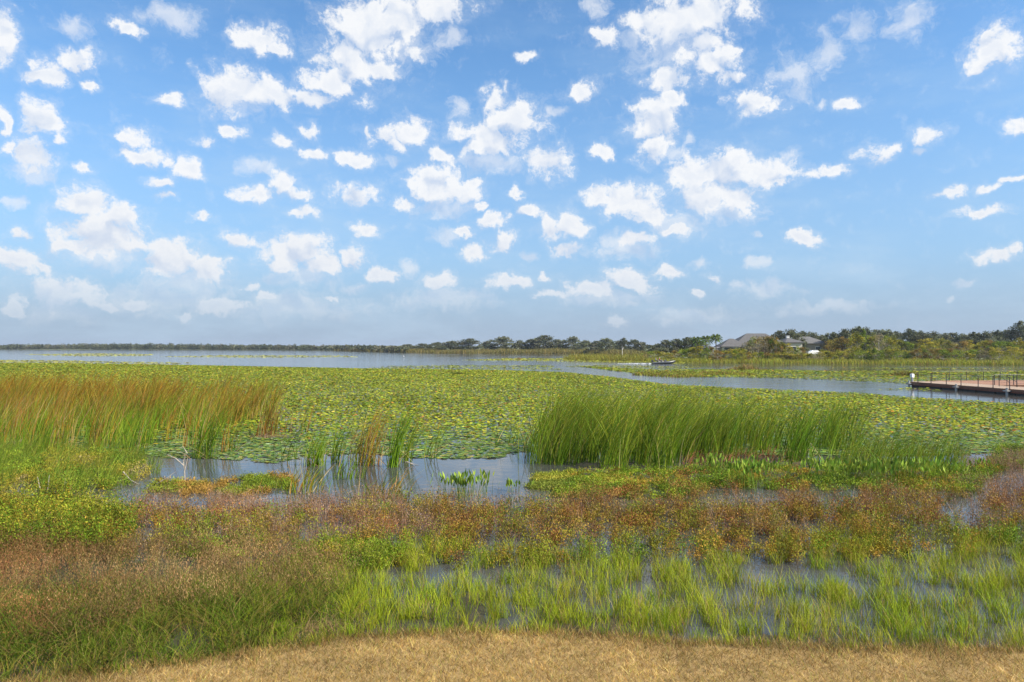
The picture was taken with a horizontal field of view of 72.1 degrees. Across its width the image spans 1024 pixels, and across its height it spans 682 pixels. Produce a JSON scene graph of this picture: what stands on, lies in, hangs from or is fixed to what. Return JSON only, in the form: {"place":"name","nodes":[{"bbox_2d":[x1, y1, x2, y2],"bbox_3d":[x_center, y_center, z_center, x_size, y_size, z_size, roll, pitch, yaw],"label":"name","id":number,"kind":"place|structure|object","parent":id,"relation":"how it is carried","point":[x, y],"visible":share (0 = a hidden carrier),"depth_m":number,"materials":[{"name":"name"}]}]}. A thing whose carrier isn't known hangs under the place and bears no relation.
{"place":"outdoors","nodes":[
{"label":"outdoors","id":0,"kind":"place"},
{"bbox_2d":[0,349,1023,649],"bbox_3d":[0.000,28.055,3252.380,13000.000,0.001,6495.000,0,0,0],"label":"water","id":1,"kind":"structure","parent":0,"point":[512,467],"depth_m":22.71,"materials":[{"name":"blue liquid"}]},
{"bbox_2d":[0,467,155,554],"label":"leafy thicket","id":2,"kind":"object","parent":1,"relation":"on","point":[103,510],"visible":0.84,"depth_m":16.38,"materials":[{"name":"green plant"}]},
{"bbox_2d":[0,364,294,491],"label":"cattail bed","id":3,"kind":"object","parent":1,"relation":"on","point":[107,411],"visible":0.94,"depth_m":37.13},
{"bbox_2d":[172,398,218,447],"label":"cattail clump","id":4,"kind":"object","parent":1,"relation":"in","point":[187,432],"visible":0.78,"depth_m":30.70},
{"bbox_2d":[177,395,246,458],"bbox_3d":[-12.053,3.312,27.567,3.343,2.637,2.482,0,0,-11],"label":"cattail clump","id":5,"kind":"object","parent":1,"relation":"on","point":[205,453],"visible":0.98,"depth_m":27.59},
{"bbox_2d":[209,393,262,451],"bbox_3d":[-11.447,3.397,29.137,2.433,2.491,1.856,0,0,0],"label":"cattail clump","id":6,"kind":"object","parent":1,"relation":"on","point":[224,443],"visible":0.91,"depth_m":29.31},
{"bbox_2d":[241,395,291,436],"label":"cattail clump","id":7,"kind":"object","parent":1,"relation":"on","point":[265,425],"visible":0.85,"depth_m":34.26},
{"bbox_2d":[273,422,313,462],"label":"cattail clump","id":8,"kind":"object","parent":1,"relation":"on","point":[287,457],"visible":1,"depth_m":26.61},
{"bbox_2d":[258,456,341,493],"bbox_3d":[-6.179,4.024,21.212,2.745,1.121,1.873,0,0,0],"label":"cattail clump","id":9,"kind":"object","parent":1,"relation":"on","point":[304,482],"visible":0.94,"depth_m":21.06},
{"bbox_2d":[284,399,320,432],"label":"cattail clump","id":10,"kind":"object","parent":1,"relation":"on","point":[303,418],"visible":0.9,"depth_m":35.82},
{"bbox_2d":[298,425,337,466],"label":"cattail clump","id":11,"kind":"object","parent":1,"relation":"on","point":[316,458],"visible":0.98,"depth_m":25.81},
{"bbox_2d":[321,418,357,462],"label":"cattail clump","id":12,"kind":"object","parent":1,"relation":"on","point":[333,457],"visible":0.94,"depth_m":26.71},
{"bbox_2d":[327,445,378,479],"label":"cattail clump","id":13,"kind":"object","parent":1,"relation":"on","point":[352,471],"visible":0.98,"depth_m":23.36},
{"bbox_2d":[339,395,406,466],"bbox_3d":[-5.275,3.266,26.179,3.026,2.709,2.449,0,0,-21],"label":"cattail clump","id":14,"kind":"object","parent":1,"relation":"on","point":[367,444],"visible":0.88,"depth_m":26.06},
{"bbox_2d":[357,466,428,499],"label":"cattail clump","id":15,"kind":"object","parent":1,"relation":"on","point":[392,490],"visible":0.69,"depth_m":20.38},
{"bbox_2d":[364,400,425,467],"bbox_3d":[-4.069,3.348,25.706,2.029,2.537,2.607,0,0,24],"label":"cattail clump","id":16,"kind":"object","parent":1,"relation":"on","point":[394,458],"visible":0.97,"depth_m":25.55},
{"bbox_2d":[398,406,434,462],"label":"cattail clump","id":17,"kind":"object","parent":1,"relation":"on","point":[406,458],"visible":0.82,"depth_m":26.70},
{"bbox_2d":[398,409,444,429],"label":"cattail clump","id":18,"kind":"object","parent":1,"relation":"on","point":[423,423],"visible":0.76,"depth_m":36.87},
{"bbox_2d":[424,414,457,458],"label":"cattail clump","id":19,"kind":"object","parent":1,"relation":"in","point":[430,455],"visible":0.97,"depth_m":27.65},
{"bbox_2d":[430,469,488,500],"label":"pickerelweed","id":20,"kind":"object","parent":1,"relation":"on","point":[461,480],"visible":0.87,"depth_m":20.33,"materials":[{"name":"green plant"}]},
{"bbox_2d":[333,348,648,359],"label":"shore reeds","id":21,"kind":"object","parent":1,"relation":"on","point":[535,351],"visible":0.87,"depth_m":414.05,"materials":[{"name":"green plant"}]},
{"bbox_2d":[0,469,1023,571],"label":"red marsh weeds","id":22,"kind":"object","parent":1,"relation":"on","point":[637,517],"visible":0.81,"depth_m":16.34,"materials":[{"name":"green plant"}]},
{"bbox_2d":[0,363,1023,462],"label":"lily pad cover","id":23,"kind":"object","parent":1,"relation":"on","point":[10,368],"visible":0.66,"depth_m":52.61,"materials":[{"name":"green plant"}]},
{"bbox_2d":[0,440,1023,570],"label":"marsh plants","id":24,"kind":"object","parent":1,"relation":"on","point":[553,479],"visible":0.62,"depth_m":22.55,"materials":[{"name":"green plant"}]},
{"bbox_2d":[0,353,1023,390],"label":"lily drift","id":25,"kind":"object","parent":1,"relation":"on","point":[801,372],"visible":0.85,"depth_m":123.79,"materials":[{"name":"green plant"}]},
{"bbox_2d":[2,440,1023,542],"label":"bare marsh stems","id":26,"kind":"object","parent":1,"relation":"on","point":[402,521],"visible":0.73,"depth_m":18.26,"materials":[{"name":"brown plant"}]},
{"bbox_2d":[495,420,532,444],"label":"cattail clump","id":27,"kind":"object","parent":1,"relation":"on","point":[508,441],"visible":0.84,"depth_m":31.41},
{"bbox_2d":[498,477,533,491],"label":"pickerelweed","id":28,"kind":"object","parent":1,"relation":"on","point":[509,482],"visible":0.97,"depth_m":21.24,"materials":[{"name":"green plant"}]},
{"bbox_2d":[561,353,645,360],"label":"marsh bar","id":29,"kind":"object","parent":1,"relation":"on","point":[604,357],"visible":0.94,"depth_m":214.53,"materials":[{"name":"green plant"}]},
{"bbox_2d":[651,359,674,363],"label":"fishing boat","id":30,"kind":"object","parent":1,"relation":"on","point":[663,362],"visible":0.85,"depth_m":175.82,"materials":[{"name":"paint"}]},
{"bbox_2d":[632,371,758,376],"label":"marsh bar","id":31,"kind":"object","parent":1,"relation":"on","point":[647,373],"visible":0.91,"depth_m":107.97,"materials":[{"name":"green plant"}]},
{"bbox_2d":[698,347,713,358],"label":"willow shrub","id":32,"kind":"object","parent":1,"relation":"on","point":[708,352],"visible":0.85,"depth_m":194.34,"materials":[{"name":"green plant"}]},
{"bbox_2d":[693,451,738,473],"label":"pickerelweed","id":33,"kind":"object","parent":1,"relation":"in","point":[709,458],"visible":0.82,"depth_m":24.01,"materials":[{"name":"green plant"}]},
{"bbox_2d":[708,350,724,359],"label":"willow shrub","id":34,"kind":"object","parent":1,"relation":"on","point":[717,353],"visible":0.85,"depth_m":192.07,"materials":[{"name":"green plant"}]},
{"bbox_2d":[502,371,980,478],"bbox_3d":[8.562,2.739,28.010,19.607,3.789,11.332,0,0,0],"label":"cattail bed","id":35,"kind":"object","parent":1,"relation":"on","point":[584,434],"visible":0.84,"depth_m":27.27,"materials":[{"name":"plant"}]},
{"bbox_2d":[694,454,789,492],"bbox_3d":[7.072,4.074,21.812,2.771,1.009,1.507,0,0,0],"label":"pickerelweed","id":36,"kind":"object","parent":1,"relation":"on","point":[739,465],"visible":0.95,"depth_m":21.73,"materials":[{"name":"green plant"}]},
{"bbox_2d":[728,363,765,369],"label":"tussock","id":37,"kind":"object","parent":1,"relation":"on","point":[744,367],"visible":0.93,"depth_m":130.03,"materials":[{"name":"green plant"}]},
{"bbox_2d":[769,405,850,462],"bbox_3d":[11.365,3.462,26.934,4.242,2.327,2.599,0,0,0],"label":"cattail clump","id":38,"kind":"object","parent":1,"relation":"on","point":[793,447],"visible":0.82,"depth_m":26.69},
{"bbox_2d":[782,455,872,480],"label":"pickerelweed","id":39,"kind":"object","parent":1,"relation":"in","point":[827,461],"visible":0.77,"depth_m":22.91,"materials":[{"name":"green plant"}]},
{"bbox_2d":[634,354,1023,364],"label":"shore reeds","id":40,"kind":"object","parent":1,"relation":"on","point":[888,361],"visible":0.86,"depth_m":176.48,"materials":[{"name":"green plant"}]},
{"bbox_2d":[831,349,847,359],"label":"willow shrub","id":41,"kind":"object","parent":1,"relation":"on","point":[839,354],"visible":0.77,"depth_m":183.80,"materials":[{"name":"green plant"}]},
{"bbox_2d":[811,454,927,486],"bbox_3d":[11.681,4.131,22.470,3.297,0.905,2.313,0,0,-25],"label":"pickerelweed","id":42,"kind":"object","parent":1,"relation":"on","point":[876,469],"visible":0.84,"depth_m":22.35,"materials":[{"name":"green plant"}]},
{"bbox_2d":[865,348,884,360],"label":"willow shrub","id":43,"kind":"object","parent":1,"relation":"on","point":[878,353],"visible":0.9,"depth_m":182.31,"materials":[{"name":"green plant"}]},
{"bbox_2d":[883,370,926,375],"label":"tussock","id":44,"kind":"object","parent":1,"relation":"on","point":[907,373],"visible":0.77,"depth_m":104.83,"materials":[{"name":"green plant"}]},
{"bbox_2d":[887,454,975,482],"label":"pickerelweed","id":45,"kind":"object","parent":1,"relation":"on","point":[933,465],"visible":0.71,"depth_m":22.76,"materials":[{"name":"green plant"}]},
{"bbox_2d":[935,349,953,361],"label":"willow shrub","id":46,"kind":"object","parent":1,"relation":"on","point":[944,353],"visible":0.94,"depth_m":177.60,"materials":[{"name":"green plant"}]},
{"bbox_2d":[906,371,1023,395],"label":"floating dock","id":47,"kind":"object","parent":1,"relation":"on","point":[1010,387],"visible":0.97,"depth_m":70.79,"materials":[{"name":"wood"}]},
{"bbox_2d":[984,348,1008,360],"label":"willow shrub","id":48,"kind":"object","parent":1,"relation":"on","point":[995,354],"visible":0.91,"depth_m":173.49,"materials":[{"name":"green plant"}]},
{"bbox_2d":[0,520,1023,681],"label":"marsh grass","id":49,"kind":"structure","parent":0,"point":[259,604],"depth_m":11.32,"materials":[{"name":"plant"}]},
{"bbox_2d":[0,346,1023,681],"bbox_3d":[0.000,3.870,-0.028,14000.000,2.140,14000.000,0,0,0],"label":"ground","id":50,"kind":"structure","parent":0,"point":[466,600],"depth_m":9.73,"materials":[{"name":"plant"}]},
{"bbox_2d":[0,515,376,646],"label":"seed grass","id":51,"kind":"structure","parent":50,"relation":"on","point":[156,551],"depth_m":12.67,"materials":[{"name":"brown plant"}]},
{"bbox_2d":[0,342,410,351],"bbox_3d":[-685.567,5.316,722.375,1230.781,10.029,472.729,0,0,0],"label":"wood","id":52,"kind":"object","parent":50,"relation":"on","point":[150,345],"visible":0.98,"depth_m":862.28,"materials":[{"name":"green plant"}]},
{"bbox_2d":[284,608,375,635],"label":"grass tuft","id":53,"kind":"object","parent":50,"relation":"on","point":[321,626],"visible":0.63,"depth_m":10.87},
{"bbox_2d":[433,340,463,349],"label":"oak tree","id":54,"kind":"object","parent":50,"relation":"on","point":[446,344],"visible":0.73,"depth_m":462.22,"materials":[{"name":"green plant"}]},
{"bbox_2d":[449,338,480,349],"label":"oak tree","id":55,"kind":"object","parent":50,"relation":"on","point":[469,341],"visible":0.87,"depth_m":456.70,"materials":[{"name":"green plant"}]},
{"bbox_2d":[474,341,496,348],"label":"oak tree","id":56,"kind":"object","parent":50,"relation":"on","point":[483,344],"visible":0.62,"depth_m":452.05,"materials":[{"name":"green plant"}]},
{"bbox_2d":[486,336,518,349],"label":"oak tree","id":57,"kind":"object","parent":50,"relation":"on","point":[502,342],"visible":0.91,"depth_m":446.75,"materials":[{"name":"green plant"}]},
{"bbox_2d":[510,339,527,349],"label":"oak tree","id":58,"kind":"object","parent":50,"relation":"on","point":[520,342],"visible":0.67,"depth_m":443.41,"materials":[{"name":"green plant"}]},
{"bbox_2d":[518,339,540,349],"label":"oak tree","id":59,"kind":"object","parent":50,"relation":"on","point":[527,341],"visible":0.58,"depth_m":440.71,"materials":[{"name":"green plant"}]},
{"bbox_2d":[527,335,555,348],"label":"oak tree","id":60,"kind":"object","parent":50,"relation":"on","point":[540,339],"visible":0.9,"depth_m":435.34,"materials":[{"name":"green plant"}]},
{"bbox_2d":[549,339,568,348],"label":"oak tree","id":61,"kind":"object","parent":50,"relation":"on","point":[558,342],"visible":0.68,"depth_m":432.91,"materials":[{"name":"green plant"}]},
{"bbox_2d":[560,336,584,349],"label":"oak tree","id":62,"kind":"object","parent":50,"relation":"on","point":[573,340],"visible":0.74,"depth_m":428.94,"materials":[{"name":"green plant"}]},
{"bbox_2d":[575,340,591,350],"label":"oak tree","id":63,"kind":"object","parent":50,"relation":"on","point":[586,344],"visible":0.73,"depth_m":412.87,"materials":[{"name":"green plant"}]},
{"bbox_2d":[585,340,604,350],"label":"oak tree","id":64,"kind":"object","parent":50,"relation":"on","point":[594,344],"visible":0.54,"depth_m":377.71,"materials":[{"name":"green plant"}]},
{"bbox_2d":[596,338,616,352],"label":"oak tree","id":65,"kind":"object","parent":50,"relation":"on","point":[606,342],"visible":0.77,"depth_m":358.28,"materials":[{"name":"green plant"}]},
{"bbox_2d":[615,338,628,349],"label":"oak tree","id":66,"kind":"object","parent":50,"relation":"on","point":[624,341],"visible":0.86,"depth_m":349.16,"materials":[{"name":"green plant"}]},
{"bbox_2d":[625,339,644,350],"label":"oak tree","id":67,"kind":"object","parent":50,"relation":"on","point":[634,343],"visible":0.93,"depth_m":347.55,"materials":[{"name":"green plant"}]},
{"bbox_2d":[659,339,677,352],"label":"oak tree","id":68,"kind":"object","parent":50,"relation":"on","point":[664,343],"visible":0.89,"depth_m":264.08,"materials":[{"name":"green plant"}]},
{"bbox_2d":[667,338,684,352],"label":"oak tree","id":69,"kind":"object","parent":50,"relation":"on","point":[676,342],"visible":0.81,"depth_m":263.92,"materials":[{"name":"green plant"}]},
{"bbox_2d":[676,337,695,352],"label":"oak tree","id":70,"kind":"object","parent":50,"relation":"on","point":[686,340],"visible":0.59,"depth_m":263.64,"materials":[{"name":"green plant"}]},
{"bbox_2d":[686,347,701,358],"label":"willow shrub","id":71,"kind":"object","parent":50,"relation":"on","point":[692,349],"visible":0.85,"depth_m":201.48,"materials":[{"name":"green plant"}]},
{"bbox_2d":[689,336,702,351],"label":"palm tree","id":72,"kind":"object","parent":50,"relation":"on","point":[696,342],"visible":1,"depth_m":231.56,"materials":[{"name":"green plant"}]},
{"bbox_2d":[709,334,722,352],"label":"palm tree","id":73,"kind":"object","parent":50,"relation":"on","point":[716,338],"visible":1,"depth_m":229.63,"materials":[{"name":"green plant"}]},
{"bbox_2d":[703,333,803,354],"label":"house","id":74,"kind":"structure","parent":50,"relation":"on","point":[732,343],"depth_m":232.50,"materials":[{"name":"paint"}]},
{"bbox_2d":[745,336,768,357],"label":"willow tree","id":75,"kind":"object","parent":50,"relation":"on","point":[759,348],"visible":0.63,"depth_m":199.97,"materials":[{"name":"green plant"}]},
{"bbox_2d":[769,338,783,357],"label":"willow tree","id":76,"kind":"object","parent":50,"relation":"on","point":[781,348],"visible":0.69,"depth_m":198.37,"materials":[{"name":"green plant"}]},
{"bbox_2d":[771,330,785,339],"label":"oak tree","id":77,"kind":"object","parent":50,"relation":"on","point":[778,333],"visible":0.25,"depth_m":245.29,"materials":[{"name":"green plant"}]},
{"bbox_2d":[779,329,808,352],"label":"oak tree","id":78,"kind":"object","parent":50,"relation":"on","point":[790,333],"visible":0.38,"depth_m":242.27,"materials":[{"name":"green plant"}]},
{"bbox_2d":[799,337,826,351],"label":"house","id":79,"kind":"structure","parent":50,"relation":"on","point":[814,344],"depth_m":245.92,"materials":[{"name":"paint"}]},
{"bbox_2d":[820,332,844,351],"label":"oak tree","id":80,"kind":"object","parent":50,"relation":"on","point":[833,335],"visible":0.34,"depth_m":244.05,"materials":[{"name":"green plant"}]},
{"bbox_2d":[828,338,845,358],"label":"willow tree","id":81,"kind":"object","parent":50,"relation":"on","point":[833,346],"visible":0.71,"depth_m":200.21,"materials":[{"name":"green plant"}]},
{"bbox_2d":[831,328,856,351],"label":"oak tree","id":82,"kind":"object","parent":50,"relation":"on","point":[845,333],"visible":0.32,"depth_m":242.76,"materials":[{"name":"green plant"}]},
{"bbox_2d":[834,336,853,357],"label":"willow tree","id":83,"kind":"object","parent":50,"relation":"on","point":[844,340],"visible":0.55,"depth_m":199.50,"materials":[{"name":"green plant"}]},
{"bbox_2d":[844,330,870,357],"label":"willow tree","id":84,"kind":"object","parent":50,"relation":"on","point":[858,338],"visible":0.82,"depth_m":198.74,"materials":[{"name":"green plant"}]},
{"bbox_2d":[850,326,869,349],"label":"oak tree","id":85,"kind":"object","parent":50,"relation":"on","point":[856,329],"visible":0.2,"depth_m":244.02,"materials":[{"name":"green plant"}]},
{"bbox_2d":[854,328,873,358],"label":"willow tree","id":86,"kind":"object","parent":50,"relation":"on","point":[863,333],"visible":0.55,"depth_m":200.49,"materials":[{"name":"green plant"}]},
{"bbox_2d":[854,350,873,359],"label":"willow shrub","id":87,"kind":"object","parent":50,"relation":"on","point":[864,353],"visible":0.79,"depth_m":184.06,"materials":[{"name":"green plant"}]},
{"bbox_2d":[852,327,880,350],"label":"oak tree","id":88,"kind":"object","parent":50,"relation":"on","point":[868,330],"visible":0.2,"depth_m":243.74,"materials":[{"name":"green plant"}]},
{"bbox_2d":[869,333,888,356],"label":"willow tree","id":89,"kind":"object","parent":50,"relation":"on","point":[882,343],"visible":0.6,"depth_m":198.23,"materials":[{"name":"green plant"}]},
{"bbox_2d":[881,347,894,359],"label":"willow shrub","id":90,"kind":"object","parent":50,"relation":"on","point":[887,351],"visible":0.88,"depth_m":182.51,"materials":[{"name":"green plant"}]},
{"bbox_2d":[875,329,902,352],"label":"oak tree","id":91,"kind":"object","parent":50,"relation":"on","point":[888,332],"visible":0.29,"depth_m":263.15,"materials":[{"name":"green plant"}]},
{"bbox_2d":[884,334,900,357],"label":"willow tree","id":92,"kind":"object","parent":50,"relation":"on","point":[892,342],"visible":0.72,"depth_m":202.30,"materials":[{"name":"green plant"}]},
{"bbox_2d":[900,341,914,355],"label":"willow tree","id":93,"kind":"object","parent":50,"relation":"on","point":[909,345],"visible":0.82,"depth_m":205.95,"materials":[{"name":"green plant"}]},
{"bbox_2d":[900,328,923,350],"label":"oak tree","id":94,"kind":"object","parent":50,"relation":"on","point":[909,335],"visible":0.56,"depth_m":250.10,"materials":[{"name":"green plant"}]},
{"bbox_2d":[910,348,927,359],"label":"willow shrub","id":95,"kind":"object","parent":50,"relation":"on","point":[917,351],"visible":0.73,"depth_m":181.71,"materials":[{"name":"green plant"}]},
{"bbox_2d":[911,330,933,352],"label":"oak tree","id":96,"kind":"object","parent":50,"relation":"on","point":[922,334],"visible":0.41,"depth_m":249.99,"materials":[{"name":"green plant"}]},
{"bbox_2d":[917,338,937,356],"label":"willow tree","id":97,"kind":"object","parent":50,"relation":"on","point":[928,341],"visible":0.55,"depth_m":201.38,"materials":[{"name":"green plant"}]},
{"bbox_2d":[919,331,949,348],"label":"oak tree","id":98,"kind":"object","parent":50,"relation":"on","point":[934,335],"visible":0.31,"depth_m":251.14,"materials":[{"name":"green plant"}]},
{"bbox_2d":[951,333,968,353],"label":"oak tree","id":99,"kind":"object","parent":50,"relation":"on","point":[963,336],"visible":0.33,"depth_m":256.07,"materials":[{"name":"green plant"}]},
{"bbox_2d":[954,340,977,357],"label":"willow tree","id":100,"kind":"object","parent":50,"relation":"on","point":[964,343],"visible":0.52,"depth_m":201.85,"materials":[{"name":"green plant"}]},
{"bbox_2d":[957,332,989,348],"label":"oak tree","id":101,"kind":"object","parent":50,"relation":"on","point":[968,338],"visible":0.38,"depth_m":249.24,"materials":[{"name":"green plant"}]},
{"bbox_2d":[968,330,1006,349],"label":"oak tree","id":102,"kind":"object","parent":50,"relation":"on","point":[987,335],"visible":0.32,"depth_m":247.70,"materials":[{"name":"green plant"}]},
{"bbox_2d":[985,341,1005,357],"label":"willow tree","id":103,"kind":"object","parent":50,"relation":"on","point":[998,345],"visible":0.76,"depth_m":200.61,"materials":[{"name":"green plant"}]},
{"bbox_2d":[990,330,1009,351],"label":"oak tree","id":104,"kind":"object","parent":50,"relation":"on","point":[998,334],"visible":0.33,"depth_m":255.05,"materials":[{"name":"green plant"}]},
{"bbox_2d":[1001,346,1017,359],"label":"willow shrub","id":105,"kind":"object","parent":50,"relation":"on","point":[1007,353],"visible":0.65,"depth_m":179.30,"materials":[{"name":"green plant"}]},
{"bbox_2d":[1004,320,1023,341],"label":"oak tree","id":106,"kind":"object","parent":50,"relation":"on","point":[1014,332],"visible":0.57,"depth_m":254.47,"materials":[{"name":"green plant"}]},
{"bbox_2d":[1006,347,1023,360],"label":"willow shrub","id":107,"kind":"object","parent":50,"relation":"on","point":[1016,350],"visible":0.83,"depth_m":174.79,"materials":[{"name":"green plant"}]},
{"bbox_2d":[0,624,1023,681],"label":"dry grass","id":108,"kind":"structure","parent":0,"point":[632,645],"depth_m":9.56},
{"bbox_2d":[0,0,1023,345],"label":"sky","id":109,"kind":"structure","parent":0,"point":[243,172],"materials":[{"name":"blue"}]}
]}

